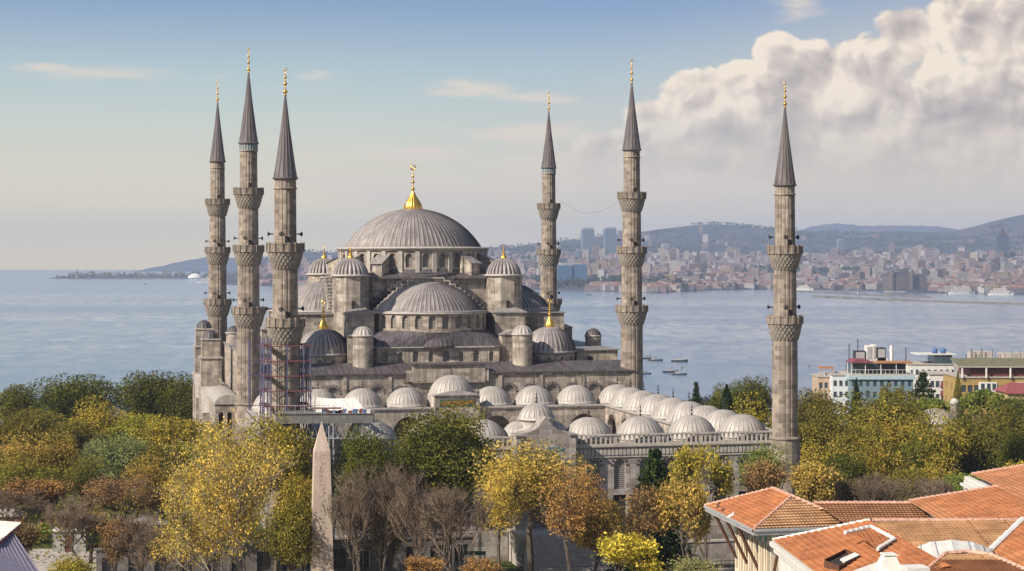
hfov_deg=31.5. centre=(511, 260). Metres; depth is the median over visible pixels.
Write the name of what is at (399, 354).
window
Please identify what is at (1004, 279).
apartment block
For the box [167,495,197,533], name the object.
bare tree
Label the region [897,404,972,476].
broadleaf tree
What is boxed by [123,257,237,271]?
island hill
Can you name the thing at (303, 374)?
scaffolding
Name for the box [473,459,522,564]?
broadleaf tree
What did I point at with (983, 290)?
house
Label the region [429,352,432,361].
window
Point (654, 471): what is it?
conifer
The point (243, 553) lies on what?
broadleaf tree
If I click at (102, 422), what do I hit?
broadleaf tree
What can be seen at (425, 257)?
window
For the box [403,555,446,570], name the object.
shrub
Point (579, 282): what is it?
distant woods
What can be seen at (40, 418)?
broadleaf tree
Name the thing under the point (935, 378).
white house
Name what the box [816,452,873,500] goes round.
broadleaf tree
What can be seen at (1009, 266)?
apartment block
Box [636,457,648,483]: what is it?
window
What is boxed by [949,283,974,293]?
ferry
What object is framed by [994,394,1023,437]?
broadleaf tree
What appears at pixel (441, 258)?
window
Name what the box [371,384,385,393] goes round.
window
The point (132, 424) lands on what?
broadleaf tree
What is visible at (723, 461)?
window
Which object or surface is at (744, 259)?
apartment block
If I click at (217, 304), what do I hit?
minaret
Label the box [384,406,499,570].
broadleaf tree
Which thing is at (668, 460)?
window
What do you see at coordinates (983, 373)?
yellow block
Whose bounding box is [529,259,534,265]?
apartment block
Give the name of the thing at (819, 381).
peach hotel
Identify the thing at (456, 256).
window
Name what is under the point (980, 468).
broadleaf tree
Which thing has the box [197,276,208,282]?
ferry
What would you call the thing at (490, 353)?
window
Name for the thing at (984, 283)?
house
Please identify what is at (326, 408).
red barrier
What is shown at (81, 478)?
broadleaf tree
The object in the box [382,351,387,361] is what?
window
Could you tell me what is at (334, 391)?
window
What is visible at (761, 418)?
broadleaf tree
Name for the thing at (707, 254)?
apartment block
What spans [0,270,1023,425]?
sea
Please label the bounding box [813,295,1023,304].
breakwater
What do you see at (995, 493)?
palace range
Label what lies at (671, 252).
apartment block
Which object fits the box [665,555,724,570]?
shrub
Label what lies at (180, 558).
broadleaf tree
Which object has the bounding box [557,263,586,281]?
glass office
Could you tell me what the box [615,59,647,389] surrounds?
minaret
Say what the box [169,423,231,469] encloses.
broadleaf tree
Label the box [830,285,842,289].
house
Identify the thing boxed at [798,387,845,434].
broadleaf tree
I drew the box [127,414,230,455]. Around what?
broadleaf tree
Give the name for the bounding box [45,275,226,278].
wooded point terrain
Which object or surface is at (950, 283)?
house
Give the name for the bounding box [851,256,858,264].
apartment block
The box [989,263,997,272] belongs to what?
apartment block
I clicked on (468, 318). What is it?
window
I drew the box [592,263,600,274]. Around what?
apartment block
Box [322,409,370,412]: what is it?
material heap
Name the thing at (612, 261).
apartment block
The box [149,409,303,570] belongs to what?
plane tree
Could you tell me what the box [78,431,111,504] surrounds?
broadleaf tree
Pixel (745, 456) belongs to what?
window
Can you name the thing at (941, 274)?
apartment block
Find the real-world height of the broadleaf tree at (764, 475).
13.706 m
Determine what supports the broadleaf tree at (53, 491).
on the ground at (510, 566)
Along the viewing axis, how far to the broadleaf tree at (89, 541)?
216.88 m
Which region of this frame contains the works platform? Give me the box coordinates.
[275,405,374,566]
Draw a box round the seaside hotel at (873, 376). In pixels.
[840,358,914,407]
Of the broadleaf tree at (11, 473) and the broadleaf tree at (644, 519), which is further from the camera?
the broadleaf tree at (11, 473)
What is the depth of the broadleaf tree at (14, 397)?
342.65 m
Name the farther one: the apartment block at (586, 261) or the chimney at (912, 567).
the apartment block at (586, 261)
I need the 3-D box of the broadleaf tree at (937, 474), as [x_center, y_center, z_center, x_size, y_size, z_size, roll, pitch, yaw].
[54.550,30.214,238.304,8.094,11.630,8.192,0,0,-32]
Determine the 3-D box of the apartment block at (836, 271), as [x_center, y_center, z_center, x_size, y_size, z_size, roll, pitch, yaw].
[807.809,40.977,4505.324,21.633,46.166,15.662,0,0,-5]
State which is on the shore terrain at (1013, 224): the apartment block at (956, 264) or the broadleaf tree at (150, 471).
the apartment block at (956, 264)
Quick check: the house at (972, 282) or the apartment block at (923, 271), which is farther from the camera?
the apartment block at (923, 271)
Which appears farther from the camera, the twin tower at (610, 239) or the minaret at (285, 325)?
the twin tower at (610, 239)
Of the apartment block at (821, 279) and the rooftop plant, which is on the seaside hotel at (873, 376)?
the rooftop plant
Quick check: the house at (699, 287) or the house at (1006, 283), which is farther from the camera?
the house at (699, 287)
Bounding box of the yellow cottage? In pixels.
[993,383,1023,401]
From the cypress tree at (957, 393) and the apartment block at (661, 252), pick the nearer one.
the cypress tree at (957, 393)
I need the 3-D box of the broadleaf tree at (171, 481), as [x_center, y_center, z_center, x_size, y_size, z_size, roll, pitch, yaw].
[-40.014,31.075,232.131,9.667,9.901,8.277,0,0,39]
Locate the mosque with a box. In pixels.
[192,165,634,447]
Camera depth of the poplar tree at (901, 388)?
337.61 m
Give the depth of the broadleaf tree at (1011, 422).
266.88 m
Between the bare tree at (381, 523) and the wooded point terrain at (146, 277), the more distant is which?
the wooded point terrain at (146, 277)
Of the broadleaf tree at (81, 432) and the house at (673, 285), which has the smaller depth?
the broadleaf tree at (81, 432)
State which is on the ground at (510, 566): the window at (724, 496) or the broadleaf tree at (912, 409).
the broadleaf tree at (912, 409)
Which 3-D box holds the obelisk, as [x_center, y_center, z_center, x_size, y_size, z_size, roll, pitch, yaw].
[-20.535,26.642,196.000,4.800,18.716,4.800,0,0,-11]
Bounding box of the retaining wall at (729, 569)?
[504,560,734,570]
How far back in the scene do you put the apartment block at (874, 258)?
5367.16 m
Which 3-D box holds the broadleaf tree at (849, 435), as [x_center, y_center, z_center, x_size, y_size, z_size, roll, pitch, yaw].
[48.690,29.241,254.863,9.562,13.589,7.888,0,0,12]
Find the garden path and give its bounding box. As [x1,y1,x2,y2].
[28,548,95,570]
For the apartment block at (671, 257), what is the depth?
5445.11 m
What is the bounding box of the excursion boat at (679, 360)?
[671,358,687,361]
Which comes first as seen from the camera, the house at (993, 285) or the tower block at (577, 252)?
the house at (993, 285)
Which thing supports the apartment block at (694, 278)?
on the shore terrain at (1013, 224)
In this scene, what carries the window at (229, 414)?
in the mosque
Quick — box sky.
[0,0,1023,269]
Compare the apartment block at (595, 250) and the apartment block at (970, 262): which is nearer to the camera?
the apartment block at (970, 262)
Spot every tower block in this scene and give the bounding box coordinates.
[575,249,579,259]
[837,239,844,249]
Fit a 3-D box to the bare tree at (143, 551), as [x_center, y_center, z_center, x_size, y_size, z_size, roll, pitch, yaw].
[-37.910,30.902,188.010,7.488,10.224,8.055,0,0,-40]
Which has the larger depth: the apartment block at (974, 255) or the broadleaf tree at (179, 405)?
the apartment block at (974, 255)
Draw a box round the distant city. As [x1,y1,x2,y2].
[259,221,1023,292]
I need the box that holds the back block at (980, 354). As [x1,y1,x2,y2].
[954,348,1023,371]
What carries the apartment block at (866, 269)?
on the shore terrain at (1013, 224)
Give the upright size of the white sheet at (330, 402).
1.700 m
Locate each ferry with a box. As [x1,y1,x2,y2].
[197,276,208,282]
[642,283,650,291]
[796,283,812,289]
[949,283,974,293]
[988,285,1013,294]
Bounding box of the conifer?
[605,448,700,570]
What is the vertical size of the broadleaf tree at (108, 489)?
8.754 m
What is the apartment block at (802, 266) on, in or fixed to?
on the shore terrain at (1013, 224)
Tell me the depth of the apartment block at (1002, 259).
5050.85 m
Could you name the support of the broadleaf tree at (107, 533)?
on the pavement
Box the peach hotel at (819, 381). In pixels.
[811,366,833,400]
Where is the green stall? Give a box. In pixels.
[457,551,485,564]
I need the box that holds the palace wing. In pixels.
[769,517,1023,570]
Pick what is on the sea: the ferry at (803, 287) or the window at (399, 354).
the ferry at (803, 287)
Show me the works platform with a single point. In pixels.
(304, 416)
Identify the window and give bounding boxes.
[219,412,222,436]
[227,412,231,436]
[327,385,341,394]
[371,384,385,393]
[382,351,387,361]
[383,315,385,327]
[389,254,394,266]
[392,316,395,328]
[398,352,401,361]
[403,315,408,328]
[406,254,411,266]
[413,351,417,361]
[416,316,421,328]
[423,254,428,266]
[429,316,434,328]
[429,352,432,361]
[439,254,443,266]
[442,315,447,328]
[443,351,448,360]
[454,254,457,266]
[455,315,459,328]
[459,351,462,360]
[461,504,469,525]
[467,315,469,327]
[473,350,478,360]
[489,351,492,360]
[502,382,517,391]
[545,381,560,391]
[586,381,602,390]
[587,456,602,489]
[611,457,628,488]
[613,495,625,520]
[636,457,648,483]
[663,454,675,481]
[714,453,727,471]
[714,492,725,517]
[736,452,751,484]
[961,385,965,391]
[968,385,972,391]
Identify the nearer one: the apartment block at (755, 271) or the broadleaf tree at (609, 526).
the broadleaf tree at (609, 526)
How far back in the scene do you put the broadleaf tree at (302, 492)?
197.71 m
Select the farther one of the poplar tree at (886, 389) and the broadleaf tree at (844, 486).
the poplar tree at (886, 389)
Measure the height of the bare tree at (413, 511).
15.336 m
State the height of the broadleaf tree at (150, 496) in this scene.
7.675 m
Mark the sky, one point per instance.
(899, 112)
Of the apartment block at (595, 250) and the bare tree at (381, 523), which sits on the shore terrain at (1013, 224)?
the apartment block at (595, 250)
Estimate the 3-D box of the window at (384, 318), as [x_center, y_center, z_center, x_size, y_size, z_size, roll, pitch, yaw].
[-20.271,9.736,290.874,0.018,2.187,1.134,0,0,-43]
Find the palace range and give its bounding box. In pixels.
[814,464,1023,556]
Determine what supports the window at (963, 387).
in the yellow block at (983, 373)
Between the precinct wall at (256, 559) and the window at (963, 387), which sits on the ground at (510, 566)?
the precinct wall at (256, 559)
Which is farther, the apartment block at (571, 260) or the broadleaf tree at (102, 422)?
the apartment block at (571, 260)
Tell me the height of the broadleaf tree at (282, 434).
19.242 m
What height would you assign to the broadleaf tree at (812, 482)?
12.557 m
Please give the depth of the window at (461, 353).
289.50 m
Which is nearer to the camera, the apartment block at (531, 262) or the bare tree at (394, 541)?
the bare tree at (394, 541)
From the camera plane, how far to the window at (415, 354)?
287.81 m
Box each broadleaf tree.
[0,382,41,422]
[0,407,43,471]
[0,424,57,508]
[0,451,65,515]
[1,476,78,542]
[2,517,47,554]
[4,406,71,446]
[16,430,83,507]
[25,372,126,423]
[37,418,101,488]
[52,508,119,563]
[53,453,110,507]
[67,395,138,451]
[75,473,164,521]
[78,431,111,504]
[85,431,152,510]
[92,516,143,570]
[100,412,164,449]
[106,369,181,425]
[120,447,173,515]
[126,483,181,528]
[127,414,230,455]
[130,442,189,515]
[144,527,205,570]
[152,371,192,423]
[166,467,216,516]
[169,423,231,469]
[179,463,250,543]
[217,441,273,570]
[236,410,315,570]
[254,498,323,570]
[272,471,332,570]
[331,424,398,570]
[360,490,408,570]
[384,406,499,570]
[434,401,491,534]
[467,436,597,570]
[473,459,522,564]
[532,462,614,570]
[565,496,627,570]
[617,482,667,546]
[651,472,719,561]
[664,438,737,562]
[693,394,721,409]
[712,380,751,413]
[730,391,771,428]
[735,375,771,420]
[735,439,793,489]
[736,454,789,492]
[785,456,843,502]
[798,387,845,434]
[798,399,847,462]
[800,431,842,501]
[810,471,861,500]
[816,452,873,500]
[823,388,941,446]
[825,422,892,477]
[835,431,911,482]
[842,400,930,475]
[883,466,929,500]
[890,423,943,479]
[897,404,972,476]
[897,448,964,482]
[936,472,979,490]
[938,402,1002,475]
[951,416,1009,478]
[969,396,1023,463]
[987,422,1023,468]
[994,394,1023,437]
[1002,458,1023,467]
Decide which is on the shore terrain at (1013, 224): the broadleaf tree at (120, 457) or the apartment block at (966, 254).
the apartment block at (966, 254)
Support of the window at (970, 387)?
in the yellow block at (983, 373)
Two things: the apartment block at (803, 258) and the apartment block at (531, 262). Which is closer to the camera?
the apartment block at (531, 262)
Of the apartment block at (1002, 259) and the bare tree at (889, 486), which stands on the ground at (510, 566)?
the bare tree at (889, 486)
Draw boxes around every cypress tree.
[720,384,736,412]
[850,377,860,418]
[953,371,963,426]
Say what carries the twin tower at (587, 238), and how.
on the shore terrain at (1013, 224)
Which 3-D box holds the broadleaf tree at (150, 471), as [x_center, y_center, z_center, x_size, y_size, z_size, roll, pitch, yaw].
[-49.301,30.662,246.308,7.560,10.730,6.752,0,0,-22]
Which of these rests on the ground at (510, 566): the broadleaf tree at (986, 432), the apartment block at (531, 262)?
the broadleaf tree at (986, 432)
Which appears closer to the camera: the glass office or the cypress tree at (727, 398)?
the cypress tree at (727, 398)
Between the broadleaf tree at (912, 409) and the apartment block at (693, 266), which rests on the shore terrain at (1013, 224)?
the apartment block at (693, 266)
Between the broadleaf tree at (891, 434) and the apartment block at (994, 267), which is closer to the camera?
the broadleaf tree at (891, 434)
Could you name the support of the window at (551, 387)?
in the mosque
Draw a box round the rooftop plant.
[853,339,905,361]
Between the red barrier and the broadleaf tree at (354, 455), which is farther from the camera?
the red barrier
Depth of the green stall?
205.40 m
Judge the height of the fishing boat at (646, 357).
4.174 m
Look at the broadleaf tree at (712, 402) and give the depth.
299.58 m
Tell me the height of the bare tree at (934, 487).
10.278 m
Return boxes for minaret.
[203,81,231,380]
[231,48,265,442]
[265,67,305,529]
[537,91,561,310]
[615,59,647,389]
[766,81,803,496]
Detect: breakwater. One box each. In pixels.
[796,290,930,297]
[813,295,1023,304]
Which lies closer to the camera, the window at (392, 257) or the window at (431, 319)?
the window at (431, 319)
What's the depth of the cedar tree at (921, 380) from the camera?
329.47 m
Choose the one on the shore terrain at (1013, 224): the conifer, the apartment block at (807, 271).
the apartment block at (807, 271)
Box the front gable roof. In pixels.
[927,549,1023,570]
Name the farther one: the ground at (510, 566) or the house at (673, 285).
the house at (673, 285)
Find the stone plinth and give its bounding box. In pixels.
[454,561,486,570]
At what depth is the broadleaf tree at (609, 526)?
196.66 m
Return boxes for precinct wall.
[94,534,473,570]
[594,539,734,563]
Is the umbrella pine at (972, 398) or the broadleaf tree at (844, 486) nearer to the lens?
the broadleaf tree at (844, 486)
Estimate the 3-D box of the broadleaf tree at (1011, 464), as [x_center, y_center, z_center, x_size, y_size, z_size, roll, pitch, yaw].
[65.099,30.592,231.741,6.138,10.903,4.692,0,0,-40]
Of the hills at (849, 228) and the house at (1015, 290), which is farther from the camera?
the hills at (849, 228)
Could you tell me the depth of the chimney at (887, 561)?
97.61 m
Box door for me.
[65,535,71,551]
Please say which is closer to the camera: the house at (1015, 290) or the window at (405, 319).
the window at (405, 319)
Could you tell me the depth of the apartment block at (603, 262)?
4666.45 m
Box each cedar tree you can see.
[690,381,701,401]
[903,371,935,405]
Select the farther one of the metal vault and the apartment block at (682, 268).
the apartment block at (682, 268)
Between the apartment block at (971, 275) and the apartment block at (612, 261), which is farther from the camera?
the apartment block at (612, 261)
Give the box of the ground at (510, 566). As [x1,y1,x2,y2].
[2,445,988,570]
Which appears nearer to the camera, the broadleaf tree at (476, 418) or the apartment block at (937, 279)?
the broadleaf tree at (476, 418)
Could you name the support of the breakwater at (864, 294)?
in the sea
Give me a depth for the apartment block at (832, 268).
4744.95 m
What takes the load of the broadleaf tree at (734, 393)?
on the ground at (510, 566)
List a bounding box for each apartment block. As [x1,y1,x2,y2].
[268,264,272,273]
[304,262,311,269]
[518,260,528,265]
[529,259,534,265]
[567,258,575,262]
[582,249,589,258]
[583,259,589,267]
[592,245,599,259]
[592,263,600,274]
[598,259,606,268]
[609,257,615,267]
[642,263,651,271]
[658,247,664,257]
[664,273,675,282]
[666,250,676,255]
[668,254,675,263]
[670,260,677,272]
[677,266,686,272]
[679,260,685,266]
[687,270,695,275]
[689,263,699,269]
[689,276,698,281]
[691,273,701,278]
[697,262,706,270]
[706,251,709,259]
[721,265,730,270]
[727,247,733,252]
[741,257,747,266]
[750,268,759,275]
[800,255,805,263]
[800,264,808,271]
[804,268,811,276]
[818,277,829,281]
[829,266,839,271]
[833,268,842,276]
[839,272,849,277]
[848,277,859,281]
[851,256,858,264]
[853,250,862,254]
[855,271,864,279]
[861,266,870,275]
[869,256,880,262]
[910,248,917,257]
[915,259,924,267]
[918,268,926,276]
[930,270,938,278]
[932,249,940,255]
[932,277,944,284]
[935,259,942,267]
[937,270,943,277]
[953,251,963,257]
[954,261,959,269]
[957,272,967,277]
[958,247,965,250]
[964,251,970,257]
[966,258,975,268]
[966,273,977,279]
[970,252,978,260]
[989,250,995,258]
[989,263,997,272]
[990,258,999,269]
[997,277,1011,282]
[998,271,1009,275]
[1000,257,1007,269]
[1001,261,1008,269]
[1006,262,1013,271]
[1013,273,1022,278]
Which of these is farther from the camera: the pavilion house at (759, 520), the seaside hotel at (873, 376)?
the seaside hotel at (873, 376)
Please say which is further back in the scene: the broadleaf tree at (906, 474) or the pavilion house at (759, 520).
the broadleaf tree at (906, 474)
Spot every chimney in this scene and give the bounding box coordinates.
[871,552,901,570]
[900,564,929,570]
[950,398,959,418]
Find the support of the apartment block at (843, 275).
on the shore terrain at (1013, 224)
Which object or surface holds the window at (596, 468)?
in the mosque courtyard
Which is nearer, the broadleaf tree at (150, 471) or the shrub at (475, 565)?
the shrub at (475, 565)
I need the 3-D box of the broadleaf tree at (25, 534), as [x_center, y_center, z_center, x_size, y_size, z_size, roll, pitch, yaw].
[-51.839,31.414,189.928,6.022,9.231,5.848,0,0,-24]
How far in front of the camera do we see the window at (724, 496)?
225.96 m
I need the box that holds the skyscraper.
[996,222,1008,258]
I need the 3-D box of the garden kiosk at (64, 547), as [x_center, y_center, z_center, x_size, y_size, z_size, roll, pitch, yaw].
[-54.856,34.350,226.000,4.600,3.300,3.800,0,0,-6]
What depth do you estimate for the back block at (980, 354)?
502.00 m
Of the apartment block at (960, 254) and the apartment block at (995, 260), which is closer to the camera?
the apartment block at (995, 260)
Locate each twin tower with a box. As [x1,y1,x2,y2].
[581,228,593,253]
[603,227,616,253]
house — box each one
[0,521,38,570]
[584,285,600,290]
[666,283,681,291]
[696,285,703,290]
[704,486,843,570]
[823,372,847,419]
[825,281,837,287]
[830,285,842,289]
[906,352,955,396]
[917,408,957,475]
[919,371,949,399]
[945,281,959,285]
[966,281,982,284]
[978,287,993,292]
[980,282,993,285]
[986,284,998,287]
[996,282,1011,284]
[1005,287,1023,293]
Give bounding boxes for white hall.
[188,273,201,277]
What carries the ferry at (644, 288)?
on the sea
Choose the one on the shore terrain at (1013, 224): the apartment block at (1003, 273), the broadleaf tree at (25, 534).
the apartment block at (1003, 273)
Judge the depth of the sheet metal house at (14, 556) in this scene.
106.49 m
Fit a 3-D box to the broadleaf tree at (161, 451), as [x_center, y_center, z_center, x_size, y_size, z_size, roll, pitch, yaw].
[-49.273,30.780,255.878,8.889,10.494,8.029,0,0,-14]
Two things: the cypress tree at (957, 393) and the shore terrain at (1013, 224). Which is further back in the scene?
the shore terrain at (1013, 224)
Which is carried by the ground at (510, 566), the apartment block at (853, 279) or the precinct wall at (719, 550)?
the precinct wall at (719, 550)
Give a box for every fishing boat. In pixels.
[643,353,655,358]
[649,357,662,360]
[672,371,686,374]
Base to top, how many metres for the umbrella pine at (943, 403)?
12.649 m
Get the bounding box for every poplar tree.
[878,382,898,405]
[892,386,911,405]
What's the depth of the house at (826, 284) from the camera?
4124.48 m
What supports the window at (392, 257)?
in the mosque
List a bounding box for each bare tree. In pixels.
[0,487,54,523]
[39,493,108,559]
[105,511,182,570]
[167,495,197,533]
[322,464,379,570]
[348,456,414,570]
[385,463,446,570]
[415,479,496,570]
[829,474,888,500]
[853,470,926,500]
[918,476,955,496]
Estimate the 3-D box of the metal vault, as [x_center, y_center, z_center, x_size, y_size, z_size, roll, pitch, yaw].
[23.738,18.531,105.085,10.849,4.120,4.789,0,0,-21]
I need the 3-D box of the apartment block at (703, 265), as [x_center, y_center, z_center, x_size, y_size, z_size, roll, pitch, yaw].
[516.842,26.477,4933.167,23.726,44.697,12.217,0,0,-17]
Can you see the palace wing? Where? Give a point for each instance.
(853, 545)
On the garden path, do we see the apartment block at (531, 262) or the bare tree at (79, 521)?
the bare tree at (79, 521)
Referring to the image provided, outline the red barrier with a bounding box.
[312,407,341,412]
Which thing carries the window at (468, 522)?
in the mosque courtyard
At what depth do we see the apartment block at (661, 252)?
6020.15 m
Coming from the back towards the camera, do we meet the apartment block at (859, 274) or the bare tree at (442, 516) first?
the apartment block at (859, 274)
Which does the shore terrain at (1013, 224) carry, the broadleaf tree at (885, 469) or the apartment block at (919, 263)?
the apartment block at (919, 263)
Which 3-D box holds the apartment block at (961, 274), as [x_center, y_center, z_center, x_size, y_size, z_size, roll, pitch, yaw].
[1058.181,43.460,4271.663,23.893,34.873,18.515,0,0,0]
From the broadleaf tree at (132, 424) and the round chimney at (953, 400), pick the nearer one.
the broadleaf tree at (132, 424)
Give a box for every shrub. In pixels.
[46,552,97,570]
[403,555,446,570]
[455,552,506,570]
[591,529,666,570]
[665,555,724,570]
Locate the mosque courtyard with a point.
(645, 421)
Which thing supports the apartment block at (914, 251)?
on the shore terrain at (1013, 224)
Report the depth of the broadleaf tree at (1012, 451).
255.08 m
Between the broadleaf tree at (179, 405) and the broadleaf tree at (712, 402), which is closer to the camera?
the broadleaf tree at (712, 402)
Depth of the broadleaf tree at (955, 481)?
224.74 m
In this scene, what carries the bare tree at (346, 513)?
on the ground at (510, 566)
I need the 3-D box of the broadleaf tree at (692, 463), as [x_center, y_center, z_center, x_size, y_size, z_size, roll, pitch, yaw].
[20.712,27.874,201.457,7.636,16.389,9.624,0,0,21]
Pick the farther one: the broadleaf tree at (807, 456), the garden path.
the broadleaf tree at (807, 456)
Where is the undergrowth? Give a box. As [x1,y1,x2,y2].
[0,417,176,564]
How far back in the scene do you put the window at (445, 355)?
288.94 m
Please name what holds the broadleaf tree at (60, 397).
on the ground at (510, 566)
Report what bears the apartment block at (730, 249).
on the shore terrain at (1013, 224)
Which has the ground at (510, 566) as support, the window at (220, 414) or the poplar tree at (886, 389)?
the poplar tree at (886, 389)
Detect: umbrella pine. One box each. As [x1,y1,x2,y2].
[910,397,972,423]
[959,388,1019,422]
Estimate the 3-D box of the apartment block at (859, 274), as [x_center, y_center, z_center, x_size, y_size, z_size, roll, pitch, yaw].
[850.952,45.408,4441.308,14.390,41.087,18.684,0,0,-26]
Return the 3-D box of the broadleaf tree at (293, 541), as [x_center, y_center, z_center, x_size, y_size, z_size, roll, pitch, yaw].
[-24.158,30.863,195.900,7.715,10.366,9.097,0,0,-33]
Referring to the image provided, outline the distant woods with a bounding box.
[237,221,1023,289]
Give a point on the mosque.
(415, 295)
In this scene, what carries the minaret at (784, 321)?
on the ground at (510, 566)
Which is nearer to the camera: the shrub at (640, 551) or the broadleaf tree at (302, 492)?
the shrub at (640, 551)
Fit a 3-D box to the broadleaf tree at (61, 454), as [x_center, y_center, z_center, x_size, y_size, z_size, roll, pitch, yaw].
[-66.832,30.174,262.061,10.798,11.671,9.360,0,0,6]
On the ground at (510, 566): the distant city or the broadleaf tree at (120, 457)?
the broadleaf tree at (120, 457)
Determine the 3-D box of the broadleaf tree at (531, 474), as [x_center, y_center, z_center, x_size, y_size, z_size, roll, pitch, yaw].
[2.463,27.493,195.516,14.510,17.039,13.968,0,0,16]
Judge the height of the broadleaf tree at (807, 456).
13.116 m
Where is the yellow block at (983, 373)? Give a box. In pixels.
[942,358,1023,424]
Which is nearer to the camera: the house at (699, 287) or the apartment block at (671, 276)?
the house at (699, 287)
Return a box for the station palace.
[883,268,926,291]
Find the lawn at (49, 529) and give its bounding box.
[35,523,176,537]
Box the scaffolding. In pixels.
[248,337,312,452]
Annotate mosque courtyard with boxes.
[245,366,771,570]
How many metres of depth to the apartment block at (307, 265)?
5359.91 m
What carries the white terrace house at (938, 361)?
on the ground at (510, 566)
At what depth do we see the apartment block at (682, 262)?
4583.77 m
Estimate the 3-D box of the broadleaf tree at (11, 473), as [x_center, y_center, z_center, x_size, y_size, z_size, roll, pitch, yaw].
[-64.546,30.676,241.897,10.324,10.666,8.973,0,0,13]
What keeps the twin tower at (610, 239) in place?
on the shore terrain at (1013, 224)
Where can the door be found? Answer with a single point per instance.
(67, 549)
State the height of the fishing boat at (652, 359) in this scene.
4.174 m
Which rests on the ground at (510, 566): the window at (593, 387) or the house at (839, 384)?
the house at (839, 384)
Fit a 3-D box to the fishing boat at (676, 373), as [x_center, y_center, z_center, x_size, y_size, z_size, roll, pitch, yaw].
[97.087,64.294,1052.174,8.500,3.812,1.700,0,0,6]
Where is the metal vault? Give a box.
[853,539,992,570]
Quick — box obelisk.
[310,421,333,570]
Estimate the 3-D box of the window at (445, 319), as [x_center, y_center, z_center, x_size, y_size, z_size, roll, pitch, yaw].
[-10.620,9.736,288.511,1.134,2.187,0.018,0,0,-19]
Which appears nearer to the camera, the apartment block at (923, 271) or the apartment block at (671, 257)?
the apartment block at (923, 271)
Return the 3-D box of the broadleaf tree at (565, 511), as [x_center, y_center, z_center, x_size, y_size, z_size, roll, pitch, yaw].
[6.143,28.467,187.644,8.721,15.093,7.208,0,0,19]
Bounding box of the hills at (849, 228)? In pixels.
[799,223,957,232]
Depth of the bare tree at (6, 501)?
229.22 m
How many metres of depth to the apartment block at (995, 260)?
4995.41 m
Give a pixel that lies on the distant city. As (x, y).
(840, 258)
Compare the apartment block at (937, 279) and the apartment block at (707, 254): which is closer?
the apartment block at (937, 279)
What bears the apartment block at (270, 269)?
on the shore terrain at (1013, 224)
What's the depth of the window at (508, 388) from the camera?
286.06 m
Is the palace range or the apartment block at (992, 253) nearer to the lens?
the palace range
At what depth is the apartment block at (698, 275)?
4297.56 m
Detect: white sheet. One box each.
[316,397,355,411]
[341,399,364,412]
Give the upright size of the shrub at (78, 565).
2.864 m
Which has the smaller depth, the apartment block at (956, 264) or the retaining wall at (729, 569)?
the retaining wall at (729, 569)
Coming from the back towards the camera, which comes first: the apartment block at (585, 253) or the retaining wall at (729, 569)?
the apartment block at (585, 253)
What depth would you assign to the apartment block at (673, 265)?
4406.05 m
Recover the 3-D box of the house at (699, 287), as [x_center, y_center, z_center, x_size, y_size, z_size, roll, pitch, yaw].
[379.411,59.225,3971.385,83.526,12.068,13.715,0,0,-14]
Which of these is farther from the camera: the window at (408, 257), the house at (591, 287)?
the house at (591, 287)
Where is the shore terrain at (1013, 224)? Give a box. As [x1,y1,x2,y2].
[226,214,1023,294]
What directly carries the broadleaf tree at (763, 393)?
on the ground at (510, 566)
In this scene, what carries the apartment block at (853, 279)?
on the shore terrain at (1013, 224)
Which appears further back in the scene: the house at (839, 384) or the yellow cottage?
the house at (839, 384)
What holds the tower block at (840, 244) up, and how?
on the shore terrain at (1013, 224)
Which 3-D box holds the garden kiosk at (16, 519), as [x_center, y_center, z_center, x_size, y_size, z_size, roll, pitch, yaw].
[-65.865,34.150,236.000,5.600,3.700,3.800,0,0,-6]
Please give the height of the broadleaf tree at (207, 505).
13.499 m
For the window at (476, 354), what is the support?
in the mosque
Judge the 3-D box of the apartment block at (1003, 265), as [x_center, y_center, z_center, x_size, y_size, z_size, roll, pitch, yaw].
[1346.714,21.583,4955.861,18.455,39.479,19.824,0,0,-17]
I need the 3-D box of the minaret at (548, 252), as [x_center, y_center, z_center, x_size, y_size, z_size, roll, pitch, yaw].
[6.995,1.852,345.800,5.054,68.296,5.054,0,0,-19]
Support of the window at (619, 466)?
in the mosque courtyard
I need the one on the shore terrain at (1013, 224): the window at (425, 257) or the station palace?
the station palace
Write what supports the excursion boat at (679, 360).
on the sea
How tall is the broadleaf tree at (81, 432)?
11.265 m
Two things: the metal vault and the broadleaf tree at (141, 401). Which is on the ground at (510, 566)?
the broadleaf tree at (141, 401)
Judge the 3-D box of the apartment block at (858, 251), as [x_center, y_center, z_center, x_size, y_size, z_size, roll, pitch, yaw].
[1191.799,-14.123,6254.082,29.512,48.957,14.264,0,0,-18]
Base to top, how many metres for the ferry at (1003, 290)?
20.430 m
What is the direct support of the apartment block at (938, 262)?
on the shore terrain at (1013, 224)
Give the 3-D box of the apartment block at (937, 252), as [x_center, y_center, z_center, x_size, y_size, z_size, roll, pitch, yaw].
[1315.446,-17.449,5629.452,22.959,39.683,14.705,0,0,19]
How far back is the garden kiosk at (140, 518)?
229.04 m
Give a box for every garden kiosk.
[0,508,26,521]
[52,527,88,551]
[127,515,167,545]
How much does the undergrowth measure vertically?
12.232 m
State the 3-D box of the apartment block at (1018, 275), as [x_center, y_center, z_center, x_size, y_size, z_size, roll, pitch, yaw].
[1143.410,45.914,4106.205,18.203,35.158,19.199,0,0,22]
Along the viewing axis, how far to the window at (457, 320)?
289.50 m
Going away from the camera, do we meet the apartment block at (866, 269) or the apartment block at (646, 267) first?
the apartment block at (646, 267)
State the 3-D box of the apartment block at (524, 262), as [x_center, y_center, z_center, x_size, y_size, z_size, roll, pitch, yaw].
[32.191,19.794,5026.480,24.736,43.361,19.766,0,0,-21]

